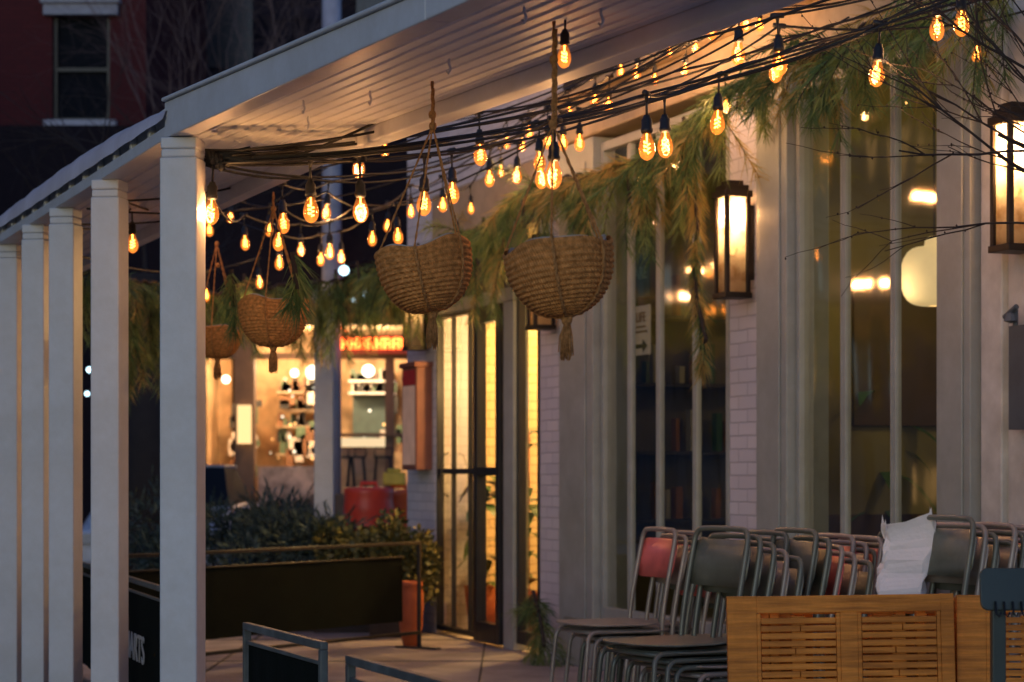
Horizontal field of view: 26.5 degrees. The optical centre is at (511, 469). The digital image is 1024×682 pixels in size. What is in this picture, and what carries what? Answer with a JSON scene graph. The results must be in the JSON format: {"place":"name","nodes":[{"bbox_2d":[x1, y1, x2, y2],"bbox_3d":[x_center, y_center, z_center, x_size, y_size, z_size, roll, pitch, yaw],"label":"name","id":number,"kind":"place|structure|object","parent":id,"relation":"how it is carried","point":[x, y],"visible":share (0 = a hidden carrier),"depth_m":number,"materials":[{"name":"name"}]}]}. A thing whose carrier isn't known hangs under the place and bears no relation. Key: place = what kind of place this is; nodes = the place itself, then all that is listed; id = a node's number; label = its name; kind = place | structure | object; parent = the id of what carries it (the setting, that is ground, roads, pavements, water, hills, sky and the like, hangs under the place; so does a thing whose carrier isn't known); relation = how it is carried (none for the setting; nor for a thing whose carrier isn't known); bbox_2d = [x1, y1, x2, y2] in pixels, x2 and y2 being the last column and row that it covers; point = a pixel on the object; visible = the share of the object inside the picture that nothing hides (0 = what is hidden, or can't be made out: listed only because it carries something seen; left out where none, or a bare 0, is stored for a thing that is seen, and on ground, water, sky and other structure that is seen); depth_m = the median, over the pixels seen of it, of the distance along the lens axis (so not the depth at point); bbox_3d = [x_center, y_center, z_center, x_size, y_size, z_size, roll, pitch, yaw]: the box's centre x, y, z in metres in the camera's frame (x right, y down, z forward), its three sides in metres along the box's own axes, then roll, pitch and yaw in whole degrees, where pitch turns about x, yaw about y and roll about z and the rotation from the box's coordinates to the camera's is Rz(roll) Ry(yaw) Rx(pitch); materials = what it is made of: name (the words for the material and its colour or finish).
{"place":"outdoors","nodes":[
{"label":"outdoors","id":0,"kind":"place"},
{"bbox_2d":[83,630,630,681],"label":"sidewalk","id":1,"kind":"structure","parent":0,"point":[455,660],"depth_m":14.35,"materials":[{"name":"concrete"}]},
{"bbox_2d":[83,562,159,681],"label":"cafe barrier","id":2,"kind":"object","parent":1,"relation":"on","point":[143,637],"visible":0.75,"depth_m":9.91,"materials":[{"name":"paint"}]},
{"bbox_2d":[128,464,313,570],"bbox_3d":[-2.329,0.602,17.549,1.898,1.322,0.963,0,0,-14],"label":"juniper bush","id":3,"kind":"object","parent":1,"relation":"on","point":[151,542],"visible":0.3,"depth_m":17.46,"materials":[{"name":"green plant"}]},
{"bbox_2d":[89,541,440,680],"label":"cafe barrier","id":4,"kind":"object","parent":1,"relation":"on","point":[300,596],"visible":0.69,"depth_m":14.22,"materials":[{"name":"metal"}]},
{"bbox_2d":[243,622,327,681],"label":"cafe barrier","id":5,"kind":"object","parent":1,"relation":"on","point":[263,663],"visible":1,"depth_m":6.75,"materials":[{"name":"paint"}]},
{"bbox_2d":[212,493,378,631],"bbox_3d":[-1.666,0.709,17.058,1.331,1.100,1.075,0,0,0],"label":"juniper bush","id":6,"kind":"object","parent":1,"relation":"on","point":[285,529],"visible":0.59,"depth_m":16.79,"materials":[{"name":"green plant"}]},
{"bbox_2d":[313,290,333,520],"bbox_3d":[-1.500,-0.090,17.400,0.180,2.680,0.180,0,0,0],"label":"white post","id":7,"kind":"object","parent":1,"relation":"on","point":[323,435],"visible":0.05,"depth_m":17.32,"materials":[{"name":"paint"}]},
{"bbox_2d":[295,514,369,632],"bbox_3d":[-1.249,0.796,16.902,0.902,0.926,0.842,0,0,0],"label":"evergreen bush","id":8,"kind":"object","parent":1,"relation":"on","point":[343,538],"visible":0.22,"depth_m":16.66,"materials":[{"name":"green plant"}]},
{"bbox_2d":[350,507,444,637],"bbox_3d":[-0.862,0.765,16.346,0.728,0.987,0.640,0,0,0],"label":"evergreen bush","id":9,"kind":"object","parent":1,"relation":"on","point":[395,530],"visible":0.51,"depth_m":16.19,"materials":[{"name":"green plant"}]},
{"bbox_2d":[345,655,451,681],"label":"cafe barrier","id":10,"kind":"object","parent":1,"relation":"on","point":[352,662],"visible":1,"depth_m":5.59,"materials":[{"name":"metal"}]},
{"bbox_2d":[0,0,804,681],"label":"pergola","id":11,"kind":"object","parent":1,"relation":"on","point":[382,66],"visible":0.97,"depth_m":7.61,"materials":[{"name":"paint"}]},
{"bbox_2d":[205,241,241,379],"bbox_3d":[-1.540,-0.832,11.362,0.262,0.727,0.261,0,0,14],"label":"hanging basket","id":12,"kind":"object","parent":11,"relation":"hanging from","point":[214,339],"visible":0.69,"depth_m":11.28,"materials":[{"name":"wicker"}]},
{"bbox_2d":[237,192,308,373],"bbox_3d":[-1.004,-0.787,9.157,0.297,0.766,0.297,0,0,-25],"label":"hanging basket","id":13,"kind":"object","parent":11,"relation":"hanging from","point":[259,325],"visible":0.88,"depth_m":9.06,"materials":[{"name":"wicker"}]},
{"bbox_2d":[86,26,729,222],"bbox_3d":[-0.266,-1.734,10.672,3.091,1.254,2.831,0,0,0],"label":"string light cable","id":14,"kind":"object","parent":11,"relation":"attached to","point":[460,180],"visible":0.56,"depth_m":10.69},
{"bbox_2d":[213,68,608,225],"bbox_3d":[-0.528,-1.631,11.284,2.201,1.206,6.441,0,0,0],"label":"string light cable","id":15,"kind":"object","parent":11,"relation":"attached to","point":[241,217],"visible":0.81,"depth_m":12.58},
{"bbox_2d":[374,81,472,349],"bbox_3d":[-0.267,-0.766,6.552,0.308,0.809,0.299,0,0,27],"label":"hanging basket","id":16,"kind":"object","parent":11,"relation":"hanging from","point":[431,279],"visible":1,"depth_m":6.46,"materials":[{"name":"wicker"}]},
{"bbox_2d":[205,48,671,183],"bbox_3d":[-0.297,-1.700,9.541,0.655,1.274,4.071,0,0,31],"label":"string light cable","id":17,"kind":"object","parent":11,"relation":"attached to","point":[354,182],"visible":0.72,"depth_m":9.19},
{"bbox_2d":[204,30,718,177],"bbox_3d":[-0.138,-1.722,9.620,0.470,1.291,4.369,0,0,31],"label":"string light cable","id":18,"kind":"object","parent":11,"relation":"attached to","point":[354,175],"visible":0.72,"depth_m":9.22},
{"bbox_2d":[211,0,830,152],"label":"string light cable","id":19,"kind":"object","parent":11,"relation":"attached to","point":[694,39],"visible":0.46,"depth_m":7.04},
{"bbox_2d":[205,0,852,149],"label":"string light cable","id":20,"kind":"object","parent":11,"relation":"attached to","point":[643,65],"visible":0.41,"depth_m":8.54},
{"bbox_2d":[204,0,866,163],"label":"string light cable","id":21,"kind":"object","parent":11,"relation":"attached to","point":[724,45],"visible":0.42,"depth_m":8.47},
{"bbox_2d":[263,3,827,154],"bbox_3d":[0.369,-1.713,9.019,0.724,1.261,3.944,0,0,36],"label":"string light cable","id":22,"kind":"object","parent":11,"relation":"attached to","point":[586,95],"visible":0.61,"depth_m":8.32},
{"bbox_2d":[502,21,614,360],"bbox_3d":[0.121,-0.728,5.675,0.295,0.885,0.296,0,0,-11],"label":"hanging basket","id":23,"kind":"object","parent":11,"relation":"hanging from","point":[566,279],"visible":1,"depth_m":5.58,"materials":[{"name":"wicker"}]},
{"bbox_2d":[205,0,912,155],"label":"string light cable","id":24,"kind":"object","parent":11,"relation":"attached to","point":[579,101],"visible":0.91,"depth_m":7.96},
{"bbox_2d":[205,0,941,166],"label":"string light cable","id":25,"kind":"object","parent":11,"relation":"attached to","point":[521,139],"visible":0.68,"depth_m":7.81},
{"bbox_2d":[247,0,900,151],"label":"string light cable","id":26,"kind":"object","parent":11,"relation":"attached to","point":[632,88],"visible":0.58,"depth_m":8.35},
{"bbox_2d":[205,0,949,163],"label":"string light cable","id":27,"kind":"object","parent":11,"relation":"attached to","point":[631,107],"visible":0.98,"depth_m":7.36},
{"bbox_2d":[205,1,955,157],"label":"string light cable","id":28,"kind":"object","parent":11,"relation":"attached to","point":[670,87],"visible":0.84,"depth_m":7.63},
{"bbox_2d":[205,0,980,159],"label":"string light cable","id":29,"kind":"object","parent":11,"relation":"attached to","point":[565,120],"visible":0.77,"depth_m":7.63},
{"bbox_2d":[224,10,1023,160],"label":"string light cable","id":30,"kind":"object","parent":11,"relation":"attached to","point":[771,31],"visible":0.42,"depth_m":8.58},
{"bbox_2d":[399,581,423,645],"bbox_3d":[-0.716,1.020,15.430,0.180,0.460,0.180,0,0,0],"label":"plant pot","id":31,"kind":"object","parent":1,"relation":"on","point":[408,623],"visible":0.69,"depth_m":15.35,"materials":[{"name":"ceramic"}]},
{"bbox_2d":[501,590,576,666],"bbox_3d":[0.206,1.097,14.052,0.422,0.615,0.682,0,0,-29],"label":"pine branch","id":32,"kind":"object","parent":1,"relation":"on","point":[540,628],"visible":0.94,"depth_m":14.03,"materials":[{"name":"green plant"}]},
{"bbox_2d":[621,602,726,681],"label":"cafe chair","id":33,"kind":"object","parent":1,"relation":"on","point":[710,605],"visible":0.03,"depth_m":10.54,"materials":[{"name":"grey metal"}]},
{"bbox_2d":[608,592,721,681],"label":"cafe chair","id":34,"kind":"object","parent":33,"relation":"on","point":[711,600],"visible":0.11,"depth_m":10.52,"materials":[{"name":"beige metal"}]},
{"bbox_2d":[595,546,711,681],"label":"cafe chair","id":35,"kind":"object","parent":34,"relation":"on","point":[706,595],"visible":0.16,"depth_m":10.31,"materials":[{"name":"beige metal"}]},
{"bbox_2d":[577,540,695,681],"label":"cafe chair","id":36,"kind":"object","parent":35,"relation":"on","point":[692,588],"visible":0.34,"depth_m":10.34,"materials":[{"name":"grey metal"}]},
{"bbox_2d":[564,533,688,681],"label":"cafe chair","id":37,"kind":"object","parent":36,"relation":"on","point":[679,566],"visible":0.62,"depth_m":10.30,"materials":[{"name":"beige metal"}]},
{"bbox_2d":[549,527,677,681],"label":"cafe chair","id":38,"kind":"object","parent":37,"relation":"on","point":[655,557],"visible":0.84,"depth_m":10.39,"materials":[{"name":"red metal"}]},
{"bbox_2d":[407,0,1023,679],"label":"restaurant building","id":39,"kind":"structure","parent":1,"relation":"on","point":[555,480],"depth_m":12.36,"materials":[{"name":"white paint"}]},
{"bbox_2d":[83,261,443,368],"bbox_3d":[-1.893,-1.144,15.179,1.507,0.960,3.966,0,0,41],"label":"pine garland","id":40,"kind":"object","parent":39,"relation":"attached to","point":[145,292],"visible":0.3,"depth_m":15.86,"materials":[{"name":"green plant"}]},
{"bbox_2d":[128,322,154,413],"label":"pine branch","id":41,"kind":"object","parent":40,"relation":"hanging from","point":[130,378],"visible":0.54,"depth_m":14.20,"materials":[{"name":"green plant"}]},
{"bbox_2d":[136,302,159,398],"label":"pine branch","id":42,"kind":"object","parent":40,"relation":"hanging from","point":[151,338],"visible":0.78,"depth_m":14.48,"materials":[{"name":"green plant"}]},
{"bbox_2d":[215,269,253,351],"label":"pine branch","id":43,"kind":"object","parent":40,"relation":"hanging from","point":[234,309],"visible":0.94,"depth_m":10.41,"materials":[{"name":"green plant"}]},
{"bbox_2d":[273,252,319,338],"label":"pine branch","id":44,"kind":"object","parent":40,"relation":"hanging from","point":[297,282],"visible":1,"depth_m":8.69,"materials":[{"name":"green plant"}]},
{"bbox_2d":[303,282,336,370],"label":"pine branch","id":45,"kind":"object","parent":40,"relation":"hanging from","point":[321,332],"visible":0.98,"depth_m":16.27,"materials":[{"name":"green plant"}]},
{"bbox_2d":[322,269,359,374],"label":"pine branch","id":46,"kind":"object","parent":40,"relation":"hanging from","point":[345,333],"visible":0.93,"depth_m":16.38,"materials":[{"name":"green plant"}]},
{"bbox_2d":[349,261,377,358],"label":"pine branch","id":47,"kind":"object","parent":40,"relation":"hanging from","point":[358,307],"visible":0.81,"depth_m":16.38,"materials":[{"name":"green plant"}]},
{"bbox_2d":[402,312,428,350],"bbox_3d":[-0.739,-1.235,16.791,0.192,0.630,0.164,0,0,-21],"label":"wall lantern","id":48,"kind":"object","parent":39,"relation":"attached to","point":[407,345],"depth_m":16.74,"materials":[{"name":"glass"}]},
{"bbox_2d":[399,361,432,469],"bbox_3d":[-0.746,-0.415,16.868,0.150,0.830,0.400,0,0,-21],"label":"menu box","id":49,"kind":"object","parent":39,"relation":"attached to","point":[416,415],"visible":1,"depth_m":16.71,"materials":[{"name":"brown wood"}]},
{"bbox_2d":[436,310,472,636],"bbox_3d":[-0.385,0.025,16.219,0.060,2.390,0.940,0,0,-21],"label":"window","id":50,"kind":"structure","parent":39,"relation":"in","point":[454,349],"depth_m":16.32,"materials":[{"name":"metal"}]},
{"bbox_2d":[440,303,502,645],"bbox_3d":[-0.281,0.030,15.793,0.107,2.400,1.184,0,0,-21],"label":"door","id":51,"kind":"structure","parent":39,"relation":"in","point":[487,348],"depth_m":15.54,"materials":[{"name":"metal"}]},
{"bbox_2d":[517,217,539,645],"bbox_3d":[0.134,-0.265,14.852,0.060,2.930,0.427,0,0,-21],"label":"window","id":52,"kind":"structure","parent":39,"relation":"in","point":[528,341],"depth_m":14.92,"materials":[{"name":"metal"}]},
{"bbox_2d":[204,0,922,163],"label":"string light cable","id":53,"kind":"object","parent":39,"relation":"attached to","point":[584,113],"visible":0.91,"depth_m":7.63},
{"bbox_2d":[636,230,650,355],"bbox_3d":[0.788,-1.075,13.243,0.016,0.750,0.240,0,0,-21],"label":"window sign","id":54,"kind":"object","parent":39,"relation":"attached to","point":[643,329],"visible":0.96,"depth_m":13.21,"materials":[{"name":"paper"}]},
{"bbox_2d":[601,105,729,633],"bbox_3d":[0.902,-0.550,12.826,0.060,3.000,1.788,0,0,-21],"label":"window","id":55,"kind":"structure","parent":39,"relation":"in","point":[629,140],"depth_m":13.26,"materials":[{"name":"paint"}]},
{"bbox_2d":[349,0,1021,327],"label":"pine garland","id":56,"kind":"object","parent":39,"relation":"attached to","point":[756,90],"visible":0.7,"depth_m":11.06,"materials":[{"name":"green plant"}]},
{"bbox_2d":[450,251,488,333],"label":"pine branch","id":57,"kind":"object","parent":56,"relation":"hanging from","point":[475,301],"visible":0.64,"depth_m":14.91,"materials":[{"name":"green plant"}]},
{"bbox_2d":[481,209,513,303],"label":"pine branch","id":58,"kind":"object","parent":56,"relation":"hanging from","point":[496,275],"visible":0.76,"depth_m":14.42,"materials":[{"name":"green plant"}]},
{"bbox_2d":[612,170,657,271],"bbox_3d":[0.709,-1.441,12.573,0.257,0.630,0.410,0,0,7],"label":"pine branch","id":59,"kind":"object","parent":56,"relation":"hanging from","point":[638,230],"visible":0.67,"depth_m":12.49,"materials":[{"name":"green plant"}]},
{"bbox_2d":[627,160,664,276],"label":"pine branch","id":60,"kind":"object","parent":56,"relation":"hanging from","point":[651,200],"visible":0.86,"depth_m":12.24,"materials":[{"name":"green plant"}]},
{"bbox_2d":[664,117,702,250],"bbox_3d":[0.927,-1.543,11.785,0.228,0.748,0.203,0,0,0],"label":"pine branch","id":61,"kind":"object","parent":56,"relation":"hanging from","point":[682,194],"visible":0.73,"depth_m":11.78,"materials":[{"name":"green plant"}]},
{"bbox_2d":[680,143,718,388],"bbox_3d":[1.019,-1.096,11.829,0.227,1.370,0.358,0,0,0],"label":"pine garland","id":62,"kind":"object","parent":56,"relation":"hanging from","point":[699,304],"visible":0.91,"depth_m":11.84,"materials":[{"name":"green plant"}]},
{"bbox_2d":[793,43,859,159],"bbox_3d":[1.500,-1.732,10.400,0.303,0.606,0.340,0,0,0],"label":"pine branch","id":63,"kind":"object","parent":56,"relation":"hanging from","point":[826,107],"visible":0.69,"depth_m":10.34,"materials":[{"name":"green plant"}]},
{"bbox_2d":[712,180,753,299],"bbox_3d":[1.196,-1.235,11.690,0.192,0.630,0.164,0,0,-21],"label":"wall lantern","id":64,"kind":"object","parent":39,"relation":"attached to","point":[733,242],"depth_m":11.64,"materials":[{"name":"brown metal"}]},
{"bbox_2d":[796,34,936,545],"bbox_3d":[1.748,-0.525,10.596,0.060,2.950,1.424,0,0,-21],"label":"window","id":65,"kind":"structure","parent":39,"relation":"in","point":[802,153],"depth_m":10.81,"materials":[{"name":"paint"}]},
{"bbox_2d":[901,51,936,306],"bbox_3d":[2.266,-1.640,11.682,0.363,1.520,0.363,0,0,0],"label":"pendant lamp","id":66,"kind":"object","parent":39,"relation":"hanging from","point":[919,276],"visible":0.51,"depth_m":11.57,"materials":[{"name":"glass"}]},
{"bbox_2d":[987,101,1023,254],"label":"wall lantern","id":67,"kind":"object","parent":39,"relation":"attached to","point":[1006,194],"depth_m":9.15,"materials":[{"name":"brown metal"}]},
{"bbox_2d":[1002,304,1023,429],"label":"wall board","id":68,"kind":"object","parent":39,"relation":"attached to","point":[1016,375],"depth_m":9.19,"materials":[{"name":"metal"}]},
{"bbox_2d":[657,554,803,681],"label":"cafe chair","id":69,"kind":"object","parent":1,"relation":"on","point":[796,582],"visible":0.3,"depth_m":8.67,"materials":[{"name":"grey metal"}]},
{"bbox_2d":[638,547,789,681],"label":"cafe chair","id":70,"kind":"object","parent":69,"relation":"on","point":[781,582],"visible":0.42,"depth_m":8.65,"materials":[{"name":"beige metal"}]},
{"bbox_2d":[625,540,776,681],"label":"cafe chair","id":71,"kind":"object","parent":70,"relation":"on","point":[767,579],"visible":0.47,"depth_m":8.60,"materials":[{"name":"grey metal"}]},
{"bbox_2d":[609,533,763,681],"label":"cafe chair","id":72,"kind":"object","parent":71,"relation":"on","point":[752,584],"visible":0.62,"depth_m":8.58,"materials":[{"name":"grey metal"}]},
{"bbox_2d":[595,525,750,681],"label":"cafe chair","id":73,"kind":"object","parent":72,"relation":"on","point":[719,562],"visible":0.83,"depth_m":8.65,"materials":[{"name":"grey metal"}]},
{"bbox_2d":[810,543,844,677],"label":"cafe chair","id":74,"kind":"object","parent":1,"relation":"on","point":[835,576],"visible":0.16,"depth_m":8.83,"materials":[{"name":"beige metal"}]},
{"bbox_2d":[722,535,831,677],"bbox_3d":[1.006,0.729,8.875,0.546,0.919,0.422,0,0,-19],"label":"cafe chair","id":75,"kind":"object","parent":74,"relation":"on","point":[821,578],"visible":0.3,"depth_m":8.87,"materials":[{"name":"grey metal"}]},
{"bbox_2d":[817,550,857,670],"bbox_3d":[1.117,0.793,8.929,0.546,0.919,0.422,0,0,-21],"label":"cafe chair","id":76,"kind":"object","parent":1,"relation":"on","point":[849,580],"visible":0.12,"depth_m":8.90,"materials":[{"name":"beige metal"}]},
{"bbox_2d":[726,593,954,681],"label":"folding table","id":77,"kind":"object","parent":1,"relation":"on","point":[754,645],"visible":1,"depth_m":6.29,"materials":[{"name":"brown wood"}]},
{"bbox_2d":[823,558,873,677],"bbox_3d":[1.181,0.825,8.930,0.546,0.919,0.422,0,0,-24],"label":"cafe chair","id":78,"kind":"object","parent":1,"relation":"on","point":[864,583],"visible":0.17,"depth_m":8.93,"materials":[{"name":"grey metal"}]},
{"bbox_2d":[779,597,955,681],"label":"folding table","id":79,"kind":"object","parent":1,"relation":"on","point":[870,614],"visible":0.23,"depth_m":6.43,"materials":[{"name":"brown wood"}]},
{"bbox_2d":[784,0,1023,295],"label":"sapling tree","id":80,"kind":"object","parent":1,"relation":"on","point":[999,52],"visible":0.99,"depth_m":7.46,"materials":[{"name":"brown plant"}]},
{"bbox_2d":[955,595,1023,681],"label":"folding table","id":81,"kind":"object","parent":1,"relation":"on","point":[972,640],"visible":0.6,"depth_m":6.35,"materials":[{"name":"brown wood"}]},
{"bbox_2d":[979,568,1023,681],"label":"metal stand","id":82,"kind":"object","parent":1,"relation":"on","point":[1001,591],"visible":1,"depth_m":5.55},
{"bbox_2d":[1010,548,1023,646],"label":"cafe chair","id":83,"kind":"object","parent":1,"relation":"on","point":[1016,612],"visible":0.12,"depth_m":8.55,"materials":[{"name":"beige metal"}]},
{"bbox_2d":[863,538,1016,677],"bbox_3d":[1.690,0.733,8.605,0.546,0.919,0.422,0,0,-26],"label":"cafe chair","id":84,"kind":"object","parent":83,"relation":"on","point":[1003,542],"visible":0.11,"depth_m":8.63,"materials":[{"name":"grey metal"}]},
{"bbox_2d":[867,531,999,654],"bbox_3d":[1.611,0.701,8.562,0.546,0.919,0.422,0,0,-28],"label":"cafe chair","id":85,"kind":"object","parent":84,"relation":"on","point":[993,557],"visible":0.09,"depth_m":8.59,"materials":[{"name":"grey metal"}]},
{"bbox_2d":[912,522,988,615],"bbox_3d":[1.565,0.669,8.541,0.546,0.919,0.422,0,0,-30],"label":"cafe chair","id":86,"kind":"object","parent":85,"relation":"on","point":[981,555],"visible":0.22,"depth_m":8.57,"materials":[{"name":"beige metal"}]},
{"bbox_2d":[817,515,976,677],"bbox_3d":[1.508,0.637,8.498,0.546,0.919,0.422,0,0,-30],"label":"cafe chair","id":87,"kind":"object","parent":86,"relation":"on","point":[953,553],"visible":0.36,"depth_m":8.58,"materials":[{"name":"grey metal"}]},
{"bbox_2d":[875,506,935,594],"bbox_3d":[1.582,0.324,8.733,0.243,0.359,0.124,0,0,11],"label":"paper bag","id":88,"kind":"object","parent":86,"relation":"on","point":[902,567],"visible":0.97,"depth_m":8.70,"materials":[{"name":"paper"}]},
{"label":"cafe chair","id":89,"kind":"object","parent":1,"relation":"on","visible":0},
{"bbox_2d":[670,527,818,681],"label":"cafe chair","id":90,"kind":"object","parent":89,"relation":"on","point":[807,552],"visible":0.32,"depth_m":8.91,"materials":[{"name":"grey metal"}]},
{"label":"road","id":91,"kind":"structure","parent":0,"visible":0},
{"bbox_2d":[83,465,258,574],"bbox_3d":[-3.995,0.655,26.085,1.860,1.430,4.230,0,0,0],"label":"parked car","id":92,"kind":"object","parent":91,"relation":"on","point":[226,480],"visible":0.11,"depth_m":25.44,"materials":[{"name":"black paint"}]},
{"bbox_2d":[0,17,386,570],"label":"street tree","id":93,"kind":"object","parent":91,"relation":"on","point":[143,435],"visible":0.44,"depth_m":21.52,"materials":[{"name":"brown plant"}]},
{"bbox_2d":[344,481,393,529],"bbox_3d":[-1.414,0.680,21.500,0.510,1.139,0.510,0,0,0],"label":"plastic barrel","id":94,"kind":"object","parent":91,"relation":"on","point":[369,502],"visible":0.37,"depth_m":21.28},
{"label":"pavement","id":95,"kind":"structure","parent":0,"visible":0},
{"bbox_2d":[0,0,206,124],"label":"brick building","id":96,"kind":"structure","parent":95,"relation":"on","point":[19,19],"depth_m":35.00,"materials":[{"name":"red brick"}]},
{"bbox_2d":[40,0,120,124],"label":"window","id":97,"kind":"structure","parent":96,"relation":"in","point":[63,67],"depth_m":35.17,"materials":[{"name":"glass"}]},
{"bbox_2d":[5,0,372,459],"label":"street tree","id":98,"kind":"object","parent":95,"relation":"on","point":[171,92],"visible":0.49,"depth_m":32.76,"materials":[{"name":"brown plant"}]},
{"bbox_2d":[0,125,407,523],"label":"corner shop","id":99,"kind":"structure","parent":95,"relation":"on","point":[268,416],"depth_m":30.00,"materials":[{"name":"black tile"}]},
{"bbox_2d":[206,0,385,77],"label":"grey building","id":100,"kind":"structure","parent":95,"relation":"on","point":[354,7],"depth_m":41.94,"materials":[{"name":"stone"}]},
{"bbox_2d":[206,0,252,67],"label":"window","id":101,"kind":"structure","parent":100,"relation":"in","point":[216,40],"depth_m":41.94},
{"bbox_2d":[322,0,340,493],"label":"utility pole","id":102,"kind":"object","parent":95,"relation":"on","point":[331,11],"depth_m":29.30,"materials":[{"name":"metal"}]},
{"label":"cafe chair","id":103,"kind":"object","parent":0,"visible":0},
{"bbox_2d":[1009,538,1020,654],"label":"cafe chair","id":104,"kind":"object","parent":103,"relation":"on","point":[1019,540],"visible":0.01,"depth_m":8.54,"materials":[{"name":"beige metal"}]},
{"bbox_2d":[976,529,1023,646],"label":"cafe chair","id":105,"kind":"object","parent":104,"relation":"on","point":[1020,557],"visible":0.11,"depth_m":8.62,"materials":[{"name":"grey metal"}]},
{"bbox_2d":[953,522,1017,596],"bbox_3d":[1.691,0.667,8.594,0.546,0.919,0.422,0,0,-21],"label":"cafe chair","id":106,"kind":"object","parent":105,"relation":"on","point":[1008,555],"visible":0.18,"depth_m":8.59,"materials":[{"name":"beige metal"}]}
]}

